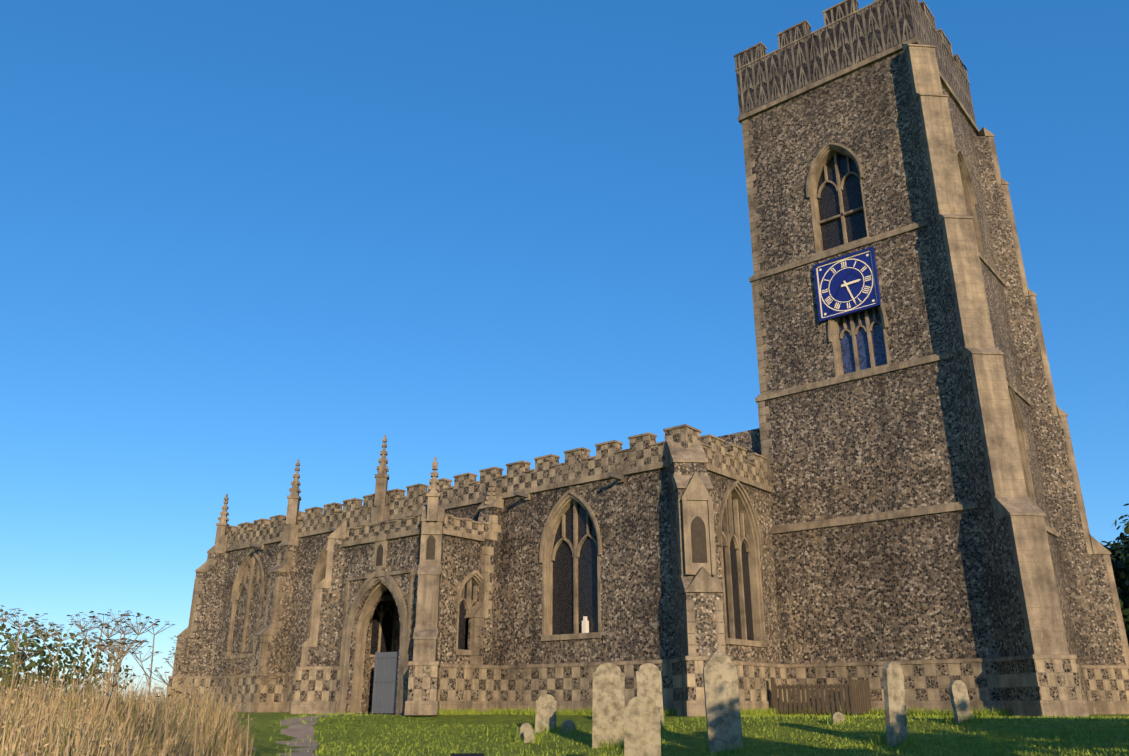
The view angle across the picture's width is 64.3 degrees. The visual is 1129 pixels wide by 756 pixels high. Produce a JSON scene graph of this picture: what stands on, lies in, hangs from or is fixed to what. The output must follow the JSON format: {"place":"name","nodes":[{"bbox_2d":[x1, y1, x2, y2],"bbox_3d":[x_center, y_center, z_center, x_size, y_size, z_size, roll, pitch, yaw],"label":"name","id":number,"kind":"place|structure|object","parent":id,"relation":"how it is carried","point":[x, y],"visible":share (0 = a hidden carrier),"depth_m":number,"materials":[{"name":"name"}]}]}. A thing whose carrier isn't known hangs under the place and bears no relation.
{"place":"outdoors","nodes":[
{"label":"outdoors","id":0,"kind":"place"},
{"bbox_2d":[274,714,364,755],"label":"path to porch","id":1,"kind":"structure","parent":0,"point":[300,731],"depth_m":25.08,"materials":[{"name":"grey stone"}]},
{"bbox_2d":[355,594,398,714],"bbox_3d":[-5.497,10.069,32.748,4.000,4.120,3.000,-16,-25,37],"label":"porch interior","id":2,"kind":"object","parent":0,"point":[385,684],"visible":0.21,"depth_m":31.25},
{"bbox_2d":[212,468,675,675],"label":"aisle wall","id":3,"kind":"structure","parent":0,"point":[632,513],"depth_m":30.65,"materials":[{"name":"grey stone"}]},
{"bbox_2d":[225,480,767,714],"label":"window frames","id":4,"kind":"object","parent":3,"relation":"attached to","point":[743,506],"visible":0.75,"depth_m":31.61,"materials":[{"name":"beige stone"}]},
{"bbox_2d":[231,495,753,654],"bbox_3d":[-5.467,8.735,36.979,25.985,5.301,6.095,-16,-25,37],"label":"window glass","id":5,"kind":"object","parent":4,"relation":"in","point":[563,607],"depth_m":31.39,"materials":[{"name":"black glass"}]},
{"bbox_2d":[582,616,588,632],"bbox_3d":[0.699,8.313,30.232,0.180,0.560,0.160,-16,-25,37],"label":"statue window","id":6,"kind":"structure","parent":4,"relation":"on","point":[585,625],"depth_m":30.17,"materials":[{"name":"white"}]},
{"bbox_2d":[225,424,771,551],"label":"battlement parapet","id":7,"kind":"structure","parent":3,"relation":"on","point":[645,452],"depth_m":33.01,"materials":[{"name":"beige stone"}]},
{"bbox_2d":[0,0,1128,702],"label":"sky","id":8,"kind":"structure","parent":0,"point":[241,241],"materials":[{"name":"blue"}]},
{"bbox_2d":[157,706,1128,755],"bbox_3d":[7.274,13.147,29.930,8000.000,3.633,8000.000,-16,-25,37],"label":"ground grass","id":9,"kind":"structure","parent":0,"point":[264,731],"depth_m":20.44,"materials":[{"name":"green plant"}]},
{"bbox_2d":[0,609,89,703],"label":"shrub","id":10,"kind":"object","parent":9,"relation":"on","point":[42,653],"visible":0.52,"depth_m":15.47,"materials":[{"name":"green plant"}]},
{"bbox_2d":[0,630,134,698],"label":"shrub","id":11,"kind":"object","parent":9,"relation":"on","point":[67,652],"visible":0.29,"depth_m":17.64,"materials":[{"name":"green plant"}]},
{"bbox_2d":[0,605,276,755],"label":"parsley","id":12,"kind":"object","parent":9,"relation":"on","point":[73,723],"depth_m":11.95,"materials":[{"name":"plant"}]},
{"bbox_2d":[24,713,256,755],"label":"dry grass","id":13,"kind":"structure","parent":9,"relation":"on","point":[253,748],"depth_m":11.13,"materials":[{"name":"beige plant"}]},
{"bbox_2d":[335,534,481,714],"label":"porch walls","id":14,"kind":"structure","parent":9,"relation":"on","point":[461,559],"depth_m":31.95,"materials":[{"name":"grey stone"}]},
{"bbox_2d":[172,435,725,675],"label":"buttresses","id":15,"kind":"structure","parent":9,"relation":"on","point":[698,610],"depth_m":32.24,"materials":[{"name":"beige stone"}]},
{"bbox_2d":[451,753,483,755],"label":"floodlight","id":16,"kind":"object","parent":9,"relation":"on","point":[470,754],"visible":1,"depth_m":12.99,"materials":[{"name":"black metal"}]},
{"bbox_2d":[168,656,787,716],"bbox_3d":[-6.346,12.500,35.831,31.399,1.620,10.387,-16,-25,37],"label":"aisle plinth flushwork","id":17,"kind":"object","parent":9,"relation":"on","point":[431,687],"visible":0.71,"depth_m":30.23,"materials":[{"name":"beige stone"}]},
{"bbox_2d":[719,428,760,454],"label":"nave and roofs","id":18,"kind":"structure","parent":9,"relation":"on","point":[749,441],"depth_m":34.72,"materials":[{"name":"grey stone"}]},
{"bbox_2d":[519,649,972,755],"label":"headstones","id":19,"kind":"object","parent":9,"relation":"on","point":[635,725],"visible":0.92,"depth_m":18.08,"materials":[{"name":"grey stone"}]},
{"bbox_2d":[770,676,871,715],"bbox_3d":[8.264,10.224,28.890,2.740,1.150,1.510,-16,-25,37],"label":"picket fence","id":20,"kind":"object","parent":9,"relation":"on","point":[859,699],"visible":0.92,"depth_m":28.23,"materials":[{"name":"brown wood"}]},
{"bbox_2d":[784,654,1128,716],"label":"tower plinth flushwork","id":21,"kind":"object","parent":9,"relation":"on","point":[1054,685],"visible":0.83,"depth_m":27.31,"materials":[{"name":"beige stone"}]},
{"bbox_2d":[898,43,1128,664],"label":"tower buttresses","id":22,"kind":"structure","parent":9,"relation":"on","point":[1023,601],"depth_m":31.15,"materials":[{"name":"beige stone"}]},
{"bbox_2d":[742,50,997,272],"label":"tower walls","id":23,"kind":"structure","parent":22,"relation":"attached to","point":[860,113],"depth_m":35.72,"materials":[{"name":"grey stone"}]},
{"bbox_2d":[734,0,976,125],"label":"parapet","id":24,"kind":"structure","parent":23,"relation":"on","point":[849,33],"depth_m":37.13,"materials":[{"name":"grey stone"}]},
{"bbox_2d":[738,37,1058,536],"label":"stone trim","id":25,"kind":"structure","parent":23,"relation":"attached to","point":[827,152],"depth_m":34.28,"materials":[{"name":"beige stone"}]},
{"bbox_2d":[817,154,886,373],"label":"tower windows","id":26,"kind":"structure","parent":25,"relation":"in","point":[829,207],"depth_m":34.66,"materials":[{"name":"blue glass"}]},
{"bbox_2d":[753,227,1023,394],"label":"tower walls","id":27,"kind":"structure","parent":22,"relation":"attached to","point":[799,352],"depth_m":33.52,"materials":[{"name":"grey stone"}]},
{"bbox_2d":[813,246,880,322],"bbox_3d":[10.434,-3.447,33.272,2.340,2.340,0.130,-16,-25,37],"label":"tower clock","id":28,"kind":"object","parent":27,"relation":"attached to","point":[855,294],"visible":1,"depth_m":33.23,"materials":[{"name":"blue metal"}]},
{"bbox_2d":[761,359,1050,526],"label":"tower walls","id":29,"kind":"structure","parent":22,"relation":"attached to","point":[887,441],"depth_m":31.20,"materials":[{"name":"grey stone"}]},
{"bbox_2d":[772,509,1079,663],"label":"tower walls","id":30,"kind":"structure","parent":22,"relation":"attached to","point":[906,588],"depth_m":29.42,"materials":[{"name":"grey stone"}]},
{"bbox_2d":[1101,534,1128,636],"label":"tree","id":31,"kind":"object","parent":9,"relation":"on","point":[1121,545],"depth_m":45.35,"materials":[{"name":"green plant"}]},
{"bbox_2d":[1106,503,1128,645],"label":"tree","id":32,"kind":"object","parent":9,"relation":"on","point":[1121,577],"visible":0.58,"depth_m":35.96,"materials":[{"name":"green plant"}]},
{"bbox_2d":[707,471,781,663],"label":"wall","id":33,"kind":"structure","parent":0,"point":[761,504],"depth_m":30.96,"materials":[{"name":"grey stone"}]}
]}

